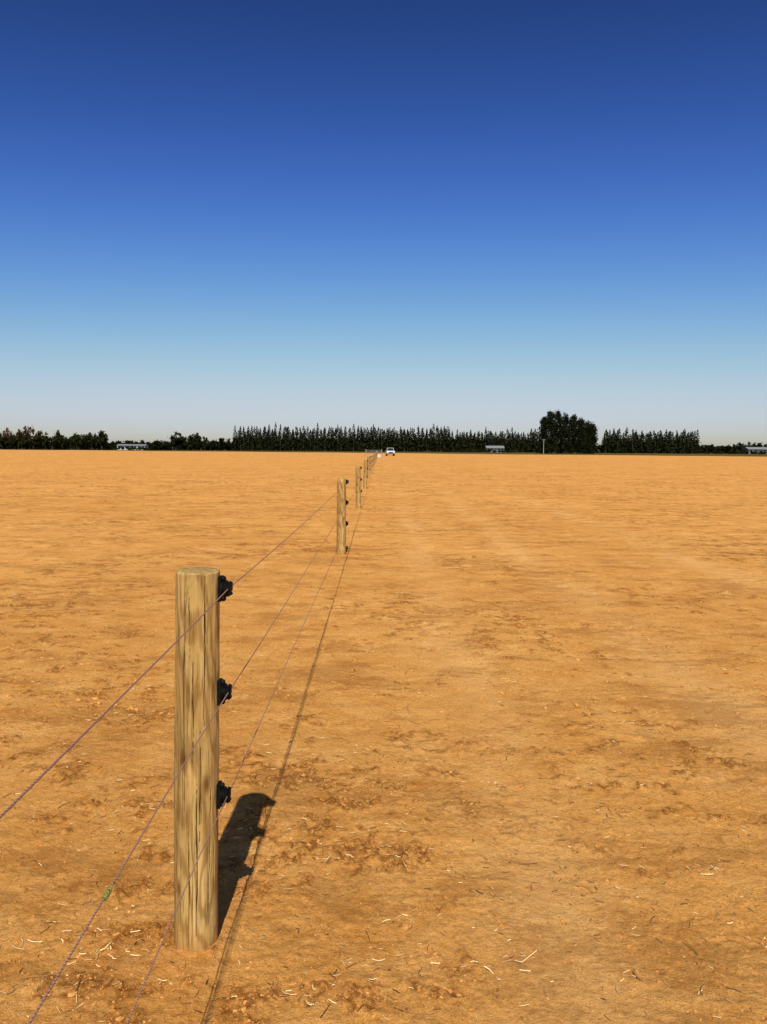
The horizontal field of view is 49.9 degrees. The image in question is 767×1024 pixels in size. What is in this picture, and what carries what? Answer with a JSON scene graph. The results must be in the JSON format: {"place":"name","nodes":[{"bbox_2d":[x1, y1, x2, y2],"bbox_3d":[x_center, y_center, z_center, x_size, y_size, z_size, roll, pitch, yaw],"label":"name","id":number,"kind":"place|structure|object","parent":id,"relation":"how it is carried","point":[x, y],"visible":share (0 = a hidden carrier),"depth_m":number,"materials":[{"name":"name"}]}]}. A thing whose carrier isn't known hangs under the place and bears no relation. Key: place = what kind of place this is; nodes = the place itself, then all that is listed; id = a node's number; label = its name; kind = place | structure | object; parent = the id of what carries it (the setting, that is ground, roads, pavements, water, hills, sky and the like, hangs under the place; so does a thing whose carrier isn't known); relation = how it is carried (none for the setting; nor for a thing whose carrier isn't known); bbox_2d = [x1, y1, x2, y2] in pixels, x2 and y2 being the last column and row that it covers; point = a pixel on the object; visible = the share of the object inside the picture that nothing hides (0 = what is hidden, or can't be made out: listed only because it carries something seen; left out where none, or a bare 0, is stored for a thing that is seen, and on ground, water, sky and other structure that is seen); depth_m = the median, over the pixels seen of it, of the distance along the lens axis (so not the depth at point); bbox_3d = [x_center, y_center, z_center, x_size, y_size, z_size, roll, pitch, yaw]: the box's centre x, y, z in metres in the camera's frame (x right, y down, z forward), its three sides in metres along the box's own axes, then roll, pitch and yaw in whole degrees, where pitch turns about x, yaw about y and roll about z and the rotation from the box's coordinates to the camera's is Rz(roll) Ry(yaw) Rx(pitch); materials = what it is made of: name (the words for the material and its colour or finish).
{"place":"outdoors","nodes":[
{"label":"outdoors","id":0,"kind":"place"},
{"bbox_2d":[0,448,766,1023],"bbox_3d":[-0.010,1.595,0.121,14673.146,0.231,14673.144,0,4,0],"label":"ground","id":1,"kind":"structure","parent":0,"point":[450,488],"depth_m":4.65,"materials":[{"name":"soil"}]},
{"bbox_2d":[0,426,59,449],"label":"autumn trees","id":2,"kind":"object","parent":1,"relation":"on","point":[26,432],"visible":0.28,"depth_m":435.14,"materials":[{"name":"green plant"}]},
{"bbox_2d":[0,431,107,449],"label":"distant trees","id":3,"kind":"object","parent":1,"relation":"on","point":[41,441],"visible":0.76,"depth_m":425.57,"materials":[{"name":"green plant"}]},
{"bbox_2d":[69,432,88,449],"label":"broadleaf tree","id":4,"kind":"object","parent":1,"relation":"on","point":[76,440],"visible":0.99,"depth_m":418.56,"materials":[{"name":"green plant"}]},
{"bbox_2d":[83,432,97,449],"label":"broadleaf tree","id":5,"kind":"object","parent":1,"relation":"on","point":[89,442],"visible":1,"depth_m":419.36,"materials":[{"name":"green plant"}]},
{"bbox_2d":[98,431,108,449],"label":"broadleaf tree","id":6,"kind":"object","parent":1,"relation":"on","point":[103,438],"visible":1,"depth_m":419.55,"materials":[{"name":"green plant"}]},
{"bbox_2d":[116,444,148,449],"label":"farm shed","id":7,"kind":"structure","parent":1,"relation":"on","point":[136,445],"depth_m":427.73,"materials":[{"name":"white paint"}]},
{"bbox_2d":[170,431,187,449],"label":"broadleaf tree","id":8,"kind":"object","parent":1,"relation":"on","point":[178,442],"visible":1,"depth_m":419.32,"materials":[{"name":"green plant"}]},
{"bbox_2d":[0,451,377,1023],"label":"wire fence","id":9,"kind":"object","parent":1,"relation":"on","point":[202,792],"visible":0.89,"depth_m":2.57,"materials":[{"name":"brown wood"}]},
{"bbox_2d":[188,433,204,450],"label":"broadleaf tree","id":10,"kind":"object","parent":1,"relation":"on","point":[194,442],"visible":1,"depth_m":418.57,"materials":[{"name":"green plant"}]},
{"bbox_2d":[0,433,766,453],"bbox_3d":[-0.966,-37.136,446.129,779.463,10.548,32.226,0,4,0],"label":"distant hedge","id":11,"kind":"object","parent":1,"relation":"on","point":[222,444],"visible":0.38,"depth_m":452.05,"materials":[{"name":"green plant"}]},
{"bbox_2d":[0,486,766,1023],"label":"soil clods","id":12,"kind":"object","parent":1,"relation":"on","point":[184,972],"visible":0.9,"depth_m":3.86,"materials":[{"name":"brown soil"}]},
{"bbox_2d":[0,508,766,1023],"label":"straw litter","id":13,"kind":"object","parent":1,"relation":"on","point":[368,852],"visible":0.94,"depth_m":3.13,"materials":[{"name":"beige plant"}]},
{"bbox_2d":[232,422,540,452],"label":"shelterbelt trees","id":14,"kind":"object","parent":1,"relation":"on","point":[268,440],"visible":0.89,"depth_m":448.19,"materials":[{"name":"green plant"}]},
{"bbox_2d":[385,448,394,455],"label":"parked car","id":15,"kind":"object","parent":1,"relation":"on","point":[389,451],"visible":1,"depth_m":182.93,"materials":[{"name":"white paint"}]},
{"bbox_2d":[110,446,766,453],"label":"scrub","id":16,"kind":"object","parent":1,"relation":"on","point":[471,450],"visible":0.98,"depth_m":421.37,"materials":[{"name":"green plant"}]},
{"bbox_2d":[485,446,503,452],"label":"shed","id":17,"kind":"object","parent":1,"relation":"on","point":[497,448],"visible":0.74,"depth_m":431.36,"materials":[{"name":"grey metal"}]},
{"bbox_2d":[537,416,548,453],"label":"cypress tree","id":18,"kind":"object","parent":1,"relation":"on","point":[541,428],"visible":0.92,"depth_m":349.67,"materials":[{"name":"green plant"}]},
{"bbox_2d":[543,411,559,453],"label":"cypress tree","id":19,"kind":"object","parent":1,"relation":"on","point":[550,445],"visible":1,"depth_m":347.30,"materials":[{"name":"green plant"}]},
{"bbox_2d":[553,409,563,453],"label":"cypress tree","id":20,"kind":"object","parent":1,"relation":"on","point":[558,414],"visible":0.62,"depth_m":350.13,"materials":[{"name":"green plant"}]},
{"bbox_2d":[557,412,573,453],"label":"cypress tree","id":21,"kind":"object","parent":1,"relation":"on","point":[565,428],"visible":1,"depth_m":347.53,"materials":[{"name":"green plant"}]},
{"bbox_2d":[568,414,577,453],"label":"cypress tree","id":22,"kind":"object","parent":1,"relation":"on","point":[572,424],"visible":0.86,"depth_m":349.10,"materials":[{"name":"green plant"}]},
{"bbox_2d":[574,417,587,453],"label":"cypress tree","id":23,"kind":"object","parent":1,"relation":"on","point":[580,447],"visible":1,"depth_m":347.45,"materials":[{"name":"green plant"}]},
{"bbox_2d":[583,420,592,453],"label":"cypress tree","id":24,"kind":"object","parent":1,"relation":"on","point":[587,425],"visible":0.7,"depth_m":350.24,"materials":[{"name":"green plant"}]},
{"bbox_2d":[586,422,598,453],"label":"cypress tree","id":25,"kind":"object","parent":1,"relation":"on","point":[592,439],"visible":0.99,"depth_m":348.64,"materials":[{"name":"green plant"}]},
{"bbox_2d":[600,428,701,453],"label":"shelterbelt trees","id":26,"kind":"object","parent":1,"relation":"on","point":[660,443],"visible":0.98,"depth_m":428.22,"materials":[{"name":"green plant"}]},
{"bbox_2d":[743,447,766,453],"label":"farm shed","id":27,"kind":"structure","parent":1,"relation":"on","point":[757,449],"depth_m":424.02,"materials":[{"name":"grey metal"}]},
{"bbox_2d":[0,0,766,449],"label":"sky","id":28,"kind":"structure","parent":0,"point":[217,217],"materials":[{"name":"blue"}]}
]}

